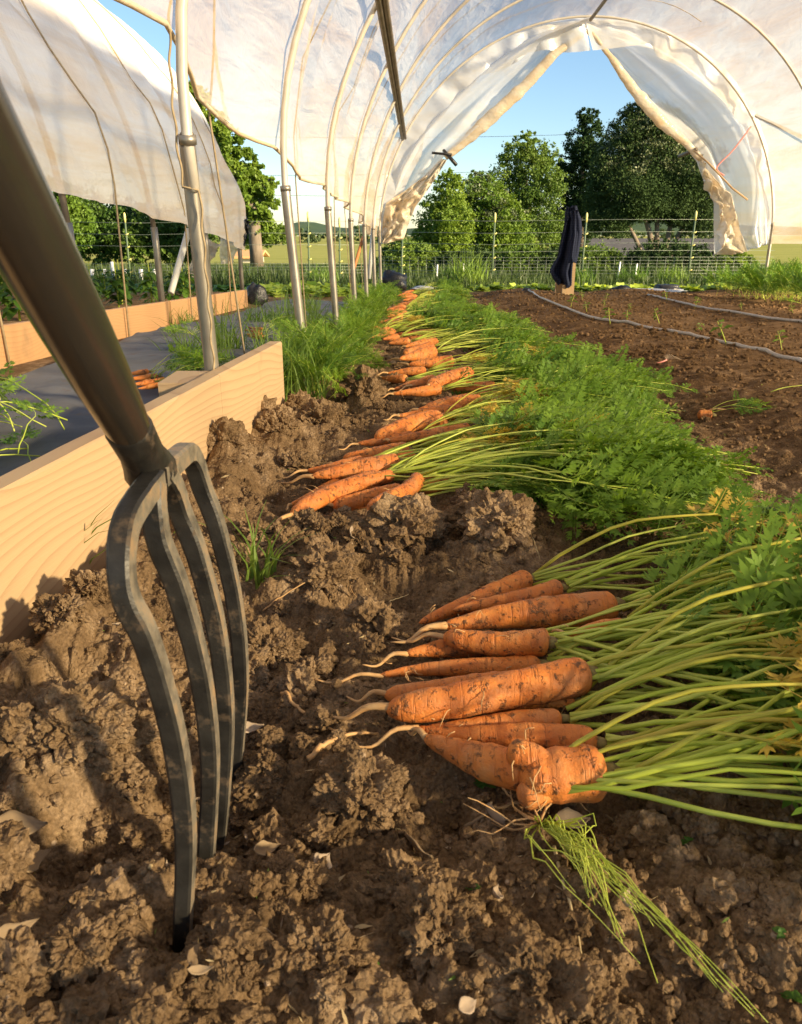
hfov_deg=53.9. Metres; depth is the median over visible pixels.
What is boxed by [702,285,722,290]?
lettuce
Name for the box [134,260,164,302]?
pepper plant
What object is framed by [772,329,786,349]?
seedling
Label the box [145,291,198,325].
grass clump
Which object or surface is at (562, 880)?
root strand
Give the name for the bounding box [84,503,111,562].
grass clump
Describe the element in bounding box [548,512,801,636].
carrot
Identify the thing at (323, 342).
grass clump
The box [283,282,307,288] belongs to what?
lettuce
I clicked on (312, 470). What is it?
carrot
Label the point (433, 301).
carrot
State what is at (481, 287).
lettuce
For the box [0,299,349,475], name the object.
path
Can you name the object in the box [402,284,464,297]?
carrot
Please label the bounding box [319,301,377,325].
carrot plant
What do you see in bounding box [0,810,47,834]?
dry leaf
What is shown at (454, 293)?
carrot
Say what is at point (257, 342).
grass clump
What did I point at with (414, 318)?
carrot
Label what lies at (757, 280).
carrot plant
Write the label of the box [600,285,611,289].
lettuce
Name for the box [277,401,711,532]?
carrot
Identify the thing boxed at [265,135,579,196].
power lines
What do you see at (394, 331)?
carrot
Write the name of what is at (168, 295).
pepper plant
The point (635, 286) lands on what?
lettuce
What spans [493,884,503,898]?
dry leaf
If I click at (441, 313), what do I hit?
carrot
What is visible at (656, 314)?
seedling
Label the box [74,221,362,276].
wire fence
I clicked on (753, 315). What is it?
drip hose
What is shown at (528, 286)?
lettuce
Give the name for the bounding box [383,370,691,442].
carrot
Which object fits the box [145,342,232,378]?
carrot
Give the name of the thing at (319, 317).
grass clump
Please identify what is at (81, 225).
hedge tree
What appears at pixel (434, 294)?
carrot
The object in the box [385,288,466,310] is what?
carrot
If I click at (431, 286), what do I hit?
carrot
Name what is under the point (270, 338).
carrot plant
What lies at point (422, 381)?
carrot
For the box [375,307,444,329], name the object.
carrot
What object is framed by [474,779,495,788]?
sprig
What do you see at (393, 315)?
carrot
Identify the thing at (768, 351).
drip hose
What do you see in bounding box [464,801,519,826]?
root strand
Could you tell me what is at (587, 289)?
lettuce
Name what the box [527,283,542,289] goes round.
lettuce
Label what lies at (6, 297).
pepper plant
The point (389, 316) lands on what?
carrot plant
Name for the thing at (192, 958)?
dry leaf
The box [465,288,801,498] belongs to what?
soil crumbs
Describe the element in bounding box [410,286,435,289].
plastic sheet
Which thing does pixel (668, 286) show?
tarp bundle
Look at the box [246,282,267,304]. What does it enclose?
tarp bundle
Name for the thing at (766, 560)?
carrot
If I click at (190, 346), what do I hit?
grass clump
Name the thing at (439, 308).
carrot
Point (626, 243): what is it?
house
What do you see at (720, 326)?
seedling
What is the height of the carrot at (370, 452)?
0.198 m
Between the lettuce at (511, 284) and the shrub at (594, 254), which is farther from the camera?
the shrub at (594, 254)
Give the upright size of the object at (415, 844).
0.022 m
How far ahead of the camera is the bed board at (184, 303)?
4.95 m
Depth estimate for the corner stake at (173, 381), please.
1.66 m
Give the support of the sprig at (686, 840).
on the ground at (60, 650)
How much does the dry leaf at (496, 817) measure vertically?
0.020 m
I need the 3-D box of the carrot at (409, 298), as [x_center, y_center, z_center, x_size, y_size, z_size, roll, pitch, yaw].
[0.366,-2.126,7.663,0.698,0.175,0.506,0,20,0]
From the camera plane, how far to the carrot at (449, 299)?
5.87 m
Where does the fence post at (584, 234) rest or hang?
on the ground at (60, 650)
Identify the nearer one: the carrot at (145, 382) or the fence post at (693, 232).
the carrot at (145, 382)
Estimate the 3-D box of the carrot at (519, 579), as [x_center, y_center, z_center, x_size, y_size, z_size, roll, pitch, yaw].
[0.431,0.066,1.111,0.817,0.184,0.313,0,20,0]
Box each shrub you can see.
[368,236,431,272]
[382,240,440,275]
[430,245,503,273]
[483,242,548,275]
[528,246,583,274]
[577,239,628,275]
[621,237,727,272]
[684,252,757,270]
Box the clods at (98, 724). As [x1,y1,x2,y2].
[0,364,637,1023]
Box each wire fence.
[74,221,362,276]
[375,219,774,276]
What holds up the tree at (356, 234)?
on the ground at (60, 650)
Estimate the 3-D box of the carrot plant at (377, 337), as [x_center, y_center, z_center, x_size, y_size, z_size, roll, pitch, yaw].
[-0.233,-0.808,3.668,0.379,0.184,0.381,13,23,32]
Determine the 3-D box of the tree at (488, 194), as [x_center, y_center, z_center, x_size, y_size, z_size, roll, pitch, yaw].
[2.669,-9.087,25.465,3.539,3.686,2.284,12,23,29]
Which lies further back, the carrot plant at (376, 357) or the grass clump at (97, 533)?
the carrot plant at (376, 357)
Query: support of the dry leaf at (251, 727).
on the ground at (60, 650)
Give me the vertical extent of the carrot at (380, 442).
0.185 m
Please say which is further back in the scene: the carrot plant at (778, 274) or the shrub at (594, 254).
the shrub at (594, 254)
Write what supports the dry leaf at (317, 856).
on the ground at (60, 650)
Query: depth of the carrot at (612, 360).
2.47 m
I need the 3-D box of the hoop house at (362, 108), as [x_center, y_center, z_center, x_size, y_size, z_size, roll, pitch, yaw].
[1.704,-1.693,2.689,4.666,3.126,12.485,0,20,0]
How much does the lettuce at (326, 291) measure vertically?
0.170 m
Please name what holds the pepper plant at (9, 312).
on the ground at (60, 650)
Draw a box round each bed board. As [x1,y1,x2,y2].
[0,301,170,368]
[0,374,222,642]
[168,294,215,323]
[205,341,284,433]
[214,290,247,314]
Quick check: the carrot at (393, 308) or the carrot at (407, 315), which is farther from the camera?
the carrot at (393, 308)
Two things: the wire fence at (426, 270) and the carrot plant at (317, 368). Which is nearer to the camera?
the carrot plant at (317, 368)
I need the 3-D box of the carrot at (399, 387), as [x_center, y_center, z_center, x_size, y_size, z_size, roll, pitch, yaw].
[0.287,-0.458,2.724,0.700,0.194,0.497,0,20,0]
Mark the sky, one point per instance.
(574, 81)
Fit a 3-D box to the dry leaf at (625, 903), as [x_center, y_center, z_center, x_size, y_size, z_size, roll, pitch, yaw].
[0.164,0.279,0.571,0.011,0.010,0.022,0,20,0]
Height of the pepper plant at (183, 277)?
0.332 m
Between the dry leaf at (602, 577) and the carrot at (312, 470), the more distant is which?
the carrot at (312, 470)
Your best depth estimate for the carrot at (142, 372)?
2.38 m
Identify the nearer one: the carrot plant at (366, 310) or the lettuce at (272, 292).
the carrot plant at (366, 310)
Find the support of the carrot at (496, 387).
on the ground at (60, 650)
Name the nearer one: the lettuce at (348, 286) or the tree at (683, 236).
the lettuce at (348, 286)
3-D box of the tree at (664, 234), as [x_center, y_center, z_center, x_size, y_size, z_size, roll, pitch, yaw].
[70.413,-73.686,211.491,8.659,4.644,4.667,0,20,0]
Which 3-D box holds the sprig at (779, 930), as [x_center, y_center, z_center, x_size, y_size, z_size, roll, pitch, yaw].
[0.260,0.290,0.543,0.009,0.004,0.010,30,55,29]
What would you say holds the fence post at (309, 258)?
on the ground at (60, 650)
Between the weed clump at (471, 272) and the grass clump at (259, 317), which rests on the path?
the grass clump at (259, 317)
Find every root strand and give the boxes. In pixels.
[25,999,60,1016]
[263,582,356,610]
[280,690,345,732]
[306,731,378,761]
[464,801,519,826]
[501,787,521,807]
[552,845,581,952]
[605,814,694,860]
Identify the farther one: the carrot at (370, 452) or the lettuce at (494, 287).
the lettuce at (494, 287)
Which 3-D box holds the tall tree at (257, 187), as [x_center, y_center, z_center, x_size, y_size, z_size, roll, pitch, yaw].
[-4.699,-9.360,22.060,2.637,4.792,1.741,0,20,0]
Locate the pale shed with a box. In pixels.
[234,250,269,261]
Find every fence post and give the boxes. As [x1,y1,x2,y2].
[123,213,130,274]
[306,212,311,274]
[337,217,342,276]
[400,239,404,273]
[491,213,496,276]
[581,213,587,275]
[687,211,696,278]
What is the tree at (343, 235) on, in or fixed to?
on the ground at (60, 650)
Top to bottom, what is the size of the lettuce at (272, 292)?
0.147 m
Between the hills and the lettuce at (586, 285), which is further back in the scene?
the hills
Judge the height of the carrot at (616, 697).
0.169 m
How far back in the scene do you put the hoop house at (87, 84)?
4.07 m
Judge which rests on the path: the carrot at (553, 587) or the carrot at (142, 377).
the carrot at (142, 377)
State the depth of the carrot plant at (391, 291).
7.38 m
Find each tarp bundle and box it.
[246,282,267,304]
[382,270,407,290]
[610,285,630,288]
[654,284,680,289]
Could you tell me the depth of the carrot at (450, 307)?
4.77 m
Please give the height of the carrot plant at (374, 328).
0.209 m
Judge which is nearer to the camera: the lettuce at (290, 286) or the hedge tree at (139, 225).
the lettuce at (290, 286)
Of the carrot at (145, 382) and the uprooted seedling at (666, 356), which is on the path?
the carrot at (145, 382)
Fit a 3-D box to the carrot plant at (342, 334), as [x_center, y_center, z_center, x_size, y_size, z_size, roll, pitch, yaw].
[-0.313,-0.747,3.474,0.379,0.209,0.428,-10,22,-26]
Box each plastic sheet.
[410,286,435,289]
[635,288,683,291]
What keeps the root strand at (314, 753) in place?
on the ground at (60, 650)
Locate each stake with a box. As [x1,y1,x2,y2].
[158,371,208,396]
[555,263,575,294]
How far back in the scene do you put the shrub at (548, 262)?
18.29 m
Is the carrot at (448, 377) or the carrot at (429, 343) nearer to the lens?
the carrot at (448, 377)
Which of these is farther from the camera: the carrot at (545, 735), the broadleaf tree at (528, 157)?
the broadleaf tree at (528, 157)
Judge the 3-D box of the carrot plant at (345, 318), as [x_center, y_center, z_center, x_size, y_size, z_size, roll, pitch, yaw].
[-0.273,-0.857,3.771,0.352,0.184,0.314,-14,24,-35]
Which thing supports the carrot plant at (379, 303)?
on the ground at (60, 650)
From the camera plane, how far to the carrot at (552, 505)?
1.38 m
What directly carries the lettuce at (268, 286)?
on the ground at (60, 650)
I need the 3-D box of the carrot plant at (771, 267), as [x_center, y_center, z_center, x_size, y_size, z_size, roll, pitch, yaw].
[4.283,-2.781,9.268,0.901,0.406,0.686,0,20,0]
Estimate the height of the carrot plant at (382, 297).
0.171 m
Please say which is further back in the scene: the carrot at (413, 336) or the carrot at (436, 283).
the carrot at (436, 283)
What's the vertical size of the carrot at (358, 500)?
0.302 m
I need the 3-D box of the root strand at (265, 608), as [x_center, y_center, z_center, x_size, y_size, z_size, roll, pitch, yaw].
[-0.122,0.111,1.106,0.137,0.035,0.058,0,20,0]
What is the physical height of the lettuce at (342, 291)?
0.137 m
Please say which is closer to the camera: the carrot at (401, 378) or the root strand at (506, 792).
the root strand at (506, 792)
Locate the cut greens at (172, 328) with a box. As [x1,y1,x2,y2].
[161,319,222,335]
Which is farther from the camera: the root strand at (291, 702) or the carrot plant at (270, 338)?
the carrot plant at (270, 338)
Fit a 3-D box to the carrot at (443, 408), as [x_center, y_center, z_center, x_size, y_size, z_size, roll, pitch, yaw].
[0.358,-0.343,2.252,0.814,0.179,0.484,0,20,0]
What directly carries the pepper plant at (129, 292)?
on the ground at (60, 650)
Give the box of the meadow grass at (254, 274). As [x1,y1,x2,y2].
[0,261,797,288]
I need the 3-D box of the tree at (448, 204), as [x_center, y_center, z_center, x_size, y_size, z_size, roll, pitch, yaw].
[1.259,-8.361,23.446,2.350,3.488,1.884,9,22,24]
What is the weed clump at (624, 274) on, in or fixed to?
on the ground at (60, 650)
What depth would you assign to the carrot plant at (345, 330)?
2.99 m
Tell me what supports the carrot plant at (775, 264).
on the ground at (60, 650)
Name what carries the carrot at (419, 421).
on the ground at (60, 650)
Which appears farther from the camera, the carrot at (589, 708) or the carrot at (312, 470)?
the carrot at (312, 470)
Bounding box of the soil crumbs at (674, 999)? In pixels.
[0,323,801,1023]
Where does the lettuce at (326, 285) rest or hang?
on the ground at (60, 650)
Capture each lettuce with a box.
[260,284,275,291]
[266,288,285,296]
[270,282,282,286]
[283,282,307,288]
[290,288,319,296]
[304,281,321,288]
[309,285,320,290]
[319,289,337,297]
[320,283,340,287]
[337,286,349,293]
[337,288,348,296]
[340,283,363,288]
[473,284,489,291]
[488,285,505,290]
[506,283,519,287]
[514,285,534,289]
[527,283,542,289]
[534,284,553,290]
[577,283,594,289]
[579,287,592,291]
[592,284,608,288]
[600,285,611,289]
[612,282,628,286]
[630,284,640,287]
[682,284,703,291]
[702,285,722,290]
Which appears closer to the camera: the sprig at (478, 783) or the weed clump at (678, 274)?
the sprig at (478, 783)
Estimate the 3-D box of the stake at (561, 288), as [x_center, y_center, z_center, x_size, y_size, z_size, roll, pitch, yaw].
[1.674,-2.499,7.974,0.182,0.995,0.140,0,20,0]
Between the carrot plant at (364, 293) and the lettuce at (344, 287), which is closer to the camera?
the carrot plant at (364, 293)
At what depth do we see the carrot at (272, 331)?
3.52 m
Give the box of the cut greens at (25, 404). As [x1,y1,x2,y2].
[0,361,67,460]
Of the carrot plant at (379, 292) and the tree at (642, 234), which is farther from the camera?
the tree at (642, 234)
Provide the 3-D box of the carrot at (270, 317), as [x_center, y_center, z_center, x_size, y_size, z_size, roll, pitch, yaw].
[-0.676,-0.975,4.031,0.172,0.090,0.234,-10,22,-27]
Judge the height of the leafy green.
0.182 m
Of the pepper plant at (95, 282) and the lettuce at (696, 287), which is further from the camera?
the lettuce at (696, 287)
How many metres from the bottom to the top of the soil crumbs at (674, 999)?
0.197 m
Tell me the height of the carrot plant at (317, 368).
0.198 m
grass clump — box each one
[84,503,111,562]
[139,315,255,358]
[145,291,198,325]
[145,324,201,351]
[159,290,272,349]
[198,501,314,588]
[219,346,301,398]
[220,312,382,400]
[228,293,283,322]
[237,306,334,375]
[239,285,340,330]
[261,312,388,380]
[268,281,328,310]
[291,308,350,331]
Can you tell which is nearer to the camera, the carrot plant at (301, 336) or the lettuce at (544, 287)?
the carrot plant at (301, 336)
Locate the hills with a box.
[127,209,711,234]
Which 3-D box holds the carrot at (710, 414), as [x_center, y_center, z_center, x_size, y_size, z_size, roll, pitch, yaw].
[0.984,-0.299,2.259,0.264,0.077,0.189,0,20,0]
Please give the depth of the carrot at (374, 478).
1.56 m
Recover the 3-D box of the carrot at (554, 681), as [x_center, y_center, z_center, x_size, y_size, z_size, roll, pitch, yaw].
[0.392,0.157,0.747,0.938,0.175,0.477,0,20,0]
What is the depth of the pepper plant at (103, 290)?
6.63 m
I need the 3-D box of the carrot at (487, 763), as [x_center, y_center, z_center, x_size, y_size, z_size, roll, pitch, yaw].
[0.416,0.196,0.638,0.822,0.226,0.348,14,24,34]
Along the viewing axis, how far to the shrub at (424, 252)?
18.36 m
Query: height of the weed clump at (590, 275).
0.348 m
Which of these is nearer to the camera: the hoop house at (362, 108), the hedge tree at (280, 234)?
the hoop house at (362, 108)
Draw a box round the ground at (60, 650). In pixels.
[0,236,801,1023]
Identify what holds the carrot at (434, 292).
on the ground at (60, 650)
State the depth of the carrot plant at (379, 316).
4.25 m
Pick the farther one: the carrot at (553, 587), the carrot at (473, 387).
the carrot at (473, 387)
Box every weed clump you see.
[305,263,339,282]
[430,262,469,280]
[442,248,496,284]
[575,265,600,284]
[614,263,655,282]
[653,264,691,282]
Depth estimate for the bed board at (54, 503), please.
1.08 m
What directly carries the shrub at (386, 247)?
on the ground at (60, 650)
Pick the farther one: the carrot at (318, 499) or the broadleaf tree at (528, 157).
the broadleaf tree at (528, 157)
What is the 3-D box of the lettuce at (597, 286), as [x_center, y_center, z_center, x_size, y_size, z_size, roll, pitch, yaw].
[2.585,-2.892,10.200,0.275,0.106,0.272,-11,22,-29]
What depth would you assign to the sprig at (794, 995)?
0.52 m
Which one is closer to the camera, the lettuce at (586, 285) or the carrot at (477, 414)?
the carrot at (477, 414)
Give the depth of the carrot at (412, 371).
3.00 m
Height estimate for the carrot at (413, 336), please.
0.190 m
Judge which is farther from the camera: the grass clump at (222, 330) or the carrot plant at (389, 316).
the carrot plant at (389, 316)
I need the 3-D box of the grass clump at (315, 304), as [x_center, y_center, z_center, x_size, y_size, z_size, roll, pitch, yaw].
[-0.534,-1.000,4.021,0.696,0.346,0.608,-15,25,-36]
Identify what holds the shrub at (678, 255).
on the ground at (60, 650)
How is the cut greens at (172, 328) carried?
on the path
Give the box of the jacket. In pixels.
[550,205,581,287]
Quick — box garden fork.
[0,78,248,952]
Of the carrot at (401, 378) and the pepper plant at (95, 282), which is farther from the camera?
the pepper plant at (95, 282)
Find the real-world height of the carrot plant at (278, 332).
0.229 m
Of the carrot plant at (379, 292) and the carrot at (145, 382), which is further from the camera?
the carrot plant at (379, 292)
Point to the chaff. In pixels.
(397, 835)
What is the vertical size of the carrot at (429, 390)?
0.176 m
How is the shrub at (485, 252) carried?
on the ground at (60, 650)
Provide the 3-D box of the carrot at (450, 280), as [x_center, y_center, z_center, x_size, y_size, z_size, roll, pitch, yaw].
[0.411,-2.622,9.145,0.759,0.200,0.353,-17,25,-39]
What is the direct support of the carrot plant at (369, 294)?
on the ground at (60, 650)
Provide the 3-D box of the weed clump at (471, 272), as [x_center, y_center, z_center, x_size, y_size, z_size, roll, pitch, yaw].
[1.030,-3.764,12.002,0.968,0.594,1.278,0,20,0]
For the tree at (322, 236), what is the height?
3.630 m
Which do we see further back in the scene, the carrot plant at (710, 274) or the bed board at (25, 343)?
the carrot plant at (710, 274)
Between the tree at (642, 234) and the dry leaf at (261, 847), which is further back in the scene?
the tree at (642, 234)
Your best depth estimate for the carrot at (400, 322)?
4.77 m
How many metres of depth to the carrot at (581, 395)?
1.76 m
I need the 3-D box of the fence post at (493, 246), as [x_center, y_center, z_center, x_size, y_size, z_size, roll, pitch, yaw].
[1.718,-4.785,14.586,0.088,1.405,0.051,4,20,10]
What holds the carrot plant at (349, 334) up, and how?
on the ground at (60, 650)
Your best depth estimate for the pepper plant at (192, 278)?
6.68 m
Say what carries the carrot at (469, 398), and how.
on the carrot at (443, 408)
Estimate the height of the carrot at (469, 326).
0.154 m
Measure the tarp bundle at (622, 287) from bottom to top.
0.102 m
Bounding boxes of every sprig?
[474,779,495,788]
[681,836,692,844]
[772,926,786,938]
[780,990,801,1003]
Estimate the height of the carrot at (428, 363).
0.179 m
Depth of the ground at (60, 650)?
0.84 m
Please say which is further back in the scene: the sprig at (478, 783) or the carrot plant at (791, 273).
the carrot plant at (791, 273)
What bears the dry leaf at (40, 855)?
on the ground at (60, 650)
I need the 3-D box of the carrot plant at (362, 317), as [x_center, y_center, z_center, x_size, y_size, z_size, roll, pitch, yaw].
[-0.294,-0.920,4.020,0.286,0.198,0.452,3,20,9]
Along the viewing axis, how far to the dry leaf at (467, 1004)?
0.49 m
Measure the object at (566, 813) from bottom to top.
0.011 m
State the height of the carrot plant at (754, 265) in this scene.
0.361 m
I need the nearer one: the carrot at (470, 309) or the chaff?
the chaff
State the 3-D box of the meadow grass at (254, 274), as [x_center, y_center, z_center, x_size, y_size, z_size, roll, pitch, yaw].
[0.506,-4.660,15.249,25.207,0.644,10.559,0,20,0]
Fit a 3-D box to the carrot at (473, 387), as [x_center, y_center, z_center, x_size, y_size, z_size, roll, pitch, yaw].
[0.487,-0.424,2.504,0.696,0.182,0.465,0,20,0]
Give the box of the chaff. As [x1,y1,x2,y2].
[9,381,801,1023]
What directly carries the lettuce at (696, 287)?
on the ground at (60, 650)
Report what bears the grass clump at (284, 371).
on the ground at (60, 650)
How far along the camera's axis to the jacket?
7.75 m
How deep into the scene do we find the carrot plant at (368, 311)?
4.79 m
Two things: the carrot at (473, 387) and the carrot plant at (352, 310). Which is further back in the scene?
the carrot plant at (352, 310)
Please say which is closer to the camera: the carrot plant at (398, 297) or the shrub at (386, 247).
the carrot plant at (398, 297)
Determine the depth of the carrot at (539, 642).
0.89 m
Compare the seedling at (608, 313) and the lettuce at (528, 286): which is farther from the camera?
the lettuce at (528, 286)
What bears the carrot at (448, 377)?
on the ground at (60, 650)
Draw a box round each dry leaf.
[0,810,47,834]
[0,918,38,941]
[27,848,50,872]
[187,942,200,965]
[187,964,213,974]
[246,721,263,732]
[254,840,280,855]
[314,852,331,868]
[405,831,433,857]
[458,996,476,1013]
[486,802,505,824]
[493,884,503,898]
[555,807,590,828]
[592,572,609,585]
[621,887,633,907]
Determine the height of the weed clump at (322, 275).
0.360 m
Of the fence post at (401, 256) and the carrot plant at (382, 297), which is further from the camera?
the fence post at (401, 256)
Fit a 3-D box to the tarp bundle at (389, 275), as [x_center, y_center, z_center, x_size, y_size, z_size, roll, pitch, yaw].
[-0.087,-2.638,9.040,0.321,0.264,0.208,5,20,14]
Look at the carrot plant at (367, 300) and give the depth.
5.27 m
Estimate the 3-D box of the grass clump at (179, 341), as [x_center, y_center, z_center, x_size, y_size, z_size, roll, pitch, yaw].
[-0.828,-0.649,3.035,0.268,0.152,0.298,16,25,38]
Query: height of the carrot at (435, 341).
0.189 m
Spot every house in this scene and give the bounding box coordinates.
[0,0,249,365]
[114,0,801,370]
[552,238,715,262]
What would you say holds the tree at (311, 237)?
on the ground at (60, 650)
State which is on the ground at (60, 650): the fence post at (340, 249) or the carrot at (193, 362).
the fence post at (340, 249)
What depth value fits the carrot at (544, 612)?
0.96 m
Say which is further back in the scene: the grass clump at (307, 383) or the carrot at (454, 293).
the carrot at (454, 293)
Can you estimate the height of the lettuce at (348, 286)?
0.235 m
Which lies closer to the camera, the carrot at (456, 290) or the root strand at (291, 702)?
the root strand at (291, 702)
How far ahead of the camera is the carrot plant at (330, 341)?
2.83 m
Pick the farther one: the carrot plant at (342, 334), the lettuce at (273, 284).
the lettuce at (273, 284)
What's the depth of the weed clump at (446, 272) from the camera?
12.25 m
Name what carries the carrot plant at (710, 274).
on the ground at (60, 650)
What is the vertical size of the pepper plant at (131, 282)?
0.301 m
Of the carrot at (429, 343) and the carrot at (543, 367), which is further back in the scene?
the carrot at (429, 343)
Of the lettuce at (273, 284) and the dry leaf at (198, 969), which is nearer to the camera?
the dry leaf at (198, 969)
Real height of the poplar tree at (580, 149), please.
7.061 m
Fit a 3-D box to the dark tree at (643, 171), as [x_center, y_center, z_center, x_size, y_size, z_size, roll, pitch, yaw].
[10.301,-12.827,31.366,6.439,6.803,3.773,0,20,0]
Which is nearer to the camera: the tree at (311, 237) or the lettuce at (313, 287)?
the lettuce at (313, 287)
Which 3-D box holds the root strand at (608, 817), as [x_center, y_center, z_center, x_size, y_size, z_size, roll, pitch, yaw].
[0.205,0.268,0.658,0.006,0.030,0.089,-13,23,-32]
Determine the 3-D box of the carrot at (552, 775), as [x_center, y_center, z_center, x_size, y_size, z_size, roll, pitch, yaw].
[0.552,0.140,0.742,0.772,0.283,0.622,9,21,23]
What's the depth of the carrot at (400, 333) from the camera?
4.38 m
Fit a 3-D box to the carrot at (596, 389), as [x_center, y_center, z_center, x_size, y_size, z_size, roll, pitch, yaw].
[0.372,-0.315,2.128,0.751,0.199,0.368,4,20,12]
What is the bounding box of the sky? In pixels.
[52,0,712,235]
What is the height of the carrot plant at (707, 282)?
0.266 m
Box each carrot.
[132,348,200,374]
[134,344,202,380]
[136,357,200,385]
[138,347,235,389]
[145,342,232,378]
[153,358,221,381]
[244,312,294,332]
[246,317,307,335]
[250,313,276,329]
[251,325,291,338]
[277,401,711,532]
[279,413,691,518]
[283,389,613,508]
[285,408,604,513]
[314,548,801,683]
[326,401,758,537]
[332,536,801,725]
[339,378,604,449]
[343,402,630,458]
[346,498,801,725]
[355,395,685,486]
[359,692,801,777]
[362,533,801,730]
[365,403,773,545]
[372,301,480,338]
[374,370,637,438]
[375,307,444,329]
[377,298,463,329]
[377,349,546,394]
[378,337,562,375]
[380,300,482,324]
[380,306,467,330]
[380,343,559,403]
[381,329,603,368]
[382,303,463,321]
[382,318,559,361]
[383,300,479,327]
[383,310,489,340]
[383,349,662,419]
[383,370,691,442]
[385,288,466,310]
[387,294,466,313]
[387,301,461,317]
[388,317,498,351]
[388,354,537,390]
[391,288,456,307]
[391,491,801,643]
[391,495,801,785]
[395,298,482,329]
[396,379,691,457]
[397,279,460,295]
[397,309,525,338]
[398,279,473,304]
[399,276,463,295]
[399,309,543,348]
[399,341,557,390]
[401,313,483,340]
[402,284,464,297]
[402,321,539,354]
[403,285,473,300]
[403,292,485,312]
[404,654,801,829]
[405,276,463,291]
[405,286,469,304]
[406,303,508,330]
[408,285,472,301]
[408,358,675,411]
[411,303,535,339]
[415,303,535,335]
[418,397,775,548]
[419,308,543,335]
[419,472,796,623]
[421,355,606,430]
[421,401,765,532]
[424,351,652,404]
[427,342,638,385]
[428,545,801,766]
[442,359,677,423]
[450,341,664,405]
[453,478,800,611]
[455,342,699,417]
[500,545,801,729]
[506,618,801,812]
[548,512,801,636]
[697,391,775,419]
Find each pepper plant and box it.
[0,274,24,320]
[0,281,12,305]
[87,261,102,298]
[92,262,113,297]
[102,259,132,307]
[103,260,135,304]
[119,263,139,294]
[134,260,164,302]
[163,261,185,300]
[175,268,193,297]
[178,262,195,296]
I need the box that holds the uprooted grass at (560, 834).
[463,790,767,1022]
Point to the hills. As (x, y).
(317, 228)
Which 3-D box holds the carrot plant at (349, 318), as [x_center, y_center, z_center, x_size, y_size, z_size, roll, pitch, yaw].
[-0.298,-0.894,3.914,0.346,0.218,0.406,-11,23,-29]
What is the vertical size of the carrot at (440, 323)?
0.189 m
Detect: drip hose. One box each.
[528,289,801,362]
[647,294,801,322]
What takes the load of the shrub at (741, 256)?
on the ground at (60, 650)
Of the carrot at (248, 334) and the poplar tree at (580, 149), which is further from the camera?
the poplar tree at (580, 149)
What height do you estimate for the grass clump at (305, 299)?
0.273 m
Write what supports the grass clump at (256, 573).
on the ground at (60, 650)
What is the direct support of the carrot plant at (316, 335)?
on the ground at (60, 650)
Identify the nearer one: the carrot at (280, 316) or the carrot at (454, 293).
the carrot at (280, 316)
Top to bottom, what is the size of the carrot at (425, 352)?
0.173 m
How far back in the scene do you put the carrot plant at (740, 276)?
7.56 m
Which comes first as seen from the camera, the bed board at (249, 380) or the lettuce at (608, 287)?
the bed board at (249, 380)
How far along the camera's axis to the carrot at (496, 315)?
4.14 m
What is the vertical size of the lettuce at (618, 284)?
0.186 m
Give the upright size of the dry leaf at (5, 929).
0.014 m
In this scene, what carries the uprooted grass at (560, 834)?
on the ground at (60, 650)
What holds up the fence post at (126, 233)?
on the ground at (60, 650)
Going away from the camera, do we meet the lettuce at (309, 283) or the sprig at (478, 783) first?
the sprig at (478, 783)
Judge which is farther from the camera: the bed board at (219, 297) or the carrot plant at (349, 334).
the bed board at (219, 297)
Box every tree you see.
[52,191,101,250]
[73,197,219,270]
[188,80,280,266]
[245,218,297,250]
[298,227,320,242]
[314,233,333,241]
[325,231,358,241]
[348,225,377,243]
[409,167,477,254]
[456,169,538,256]
[486,129,573,252]
[537,107,606,249]
[577,102,713,249]
[620,230,647,237]
[653,228,674,237]
[672,228,694,237]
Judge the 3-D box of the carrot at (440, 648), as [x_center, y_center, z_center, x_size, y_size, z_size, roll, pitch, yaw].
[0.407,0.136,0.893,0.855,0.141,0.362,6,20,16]
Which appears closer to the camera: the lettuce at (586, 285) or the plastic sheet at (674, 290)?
the plastic sheet at (674, 290)
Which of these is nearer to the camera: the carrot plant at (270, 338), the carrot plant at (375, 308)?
the carrot plant at (270, 338)
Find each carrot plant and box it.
[250,330,349,356]
[270,321,377,351]
[271,315,390,372]
[276,317,364,354]
[278,317,363,382]
[281,324,380,385]
[282,336,369,399]
[283,318,381,389]
[305,313,384,363]
[308,299,386,324]
[308,319,376,355]
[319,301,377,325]
[323,313,380,339]
[323,322,396,345]
[326,306,387,337]
[327,302,377,329]
[330,310,376,338]
[332,314,375,334]
[338,298,390,324]
[339,292,385,314]
[339,296,396,318]
[340,292,394,312]
[342,293,391,315]
[343,298,382,311]
[347,290,383,302]
[348,291,404,318]
[350,286,388,311]
[358,290,397,305]
[359,282,400,293]
[363,287,406,305]
[363,292,406,306]
[363,309,391,343]
[699,262,777,288]
[701,262,754,289]
[702,269,738,287]
[716,259,791,298]
[720,257,801,300]
[752,258,787,291]
[752,261,801,301]
[756,257,801,292]
[766,264,801,303]
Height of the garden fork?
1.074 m
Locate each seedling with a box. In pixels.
[601,308,616,323]
[653,308,661,321]
[657,354,680,362]
[709,319,732,343]
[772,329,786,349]
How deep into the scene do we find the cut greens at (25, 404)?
1.56 m
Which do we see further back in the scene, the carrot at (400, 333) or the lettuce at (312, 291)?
the lettuce at (312, 291)

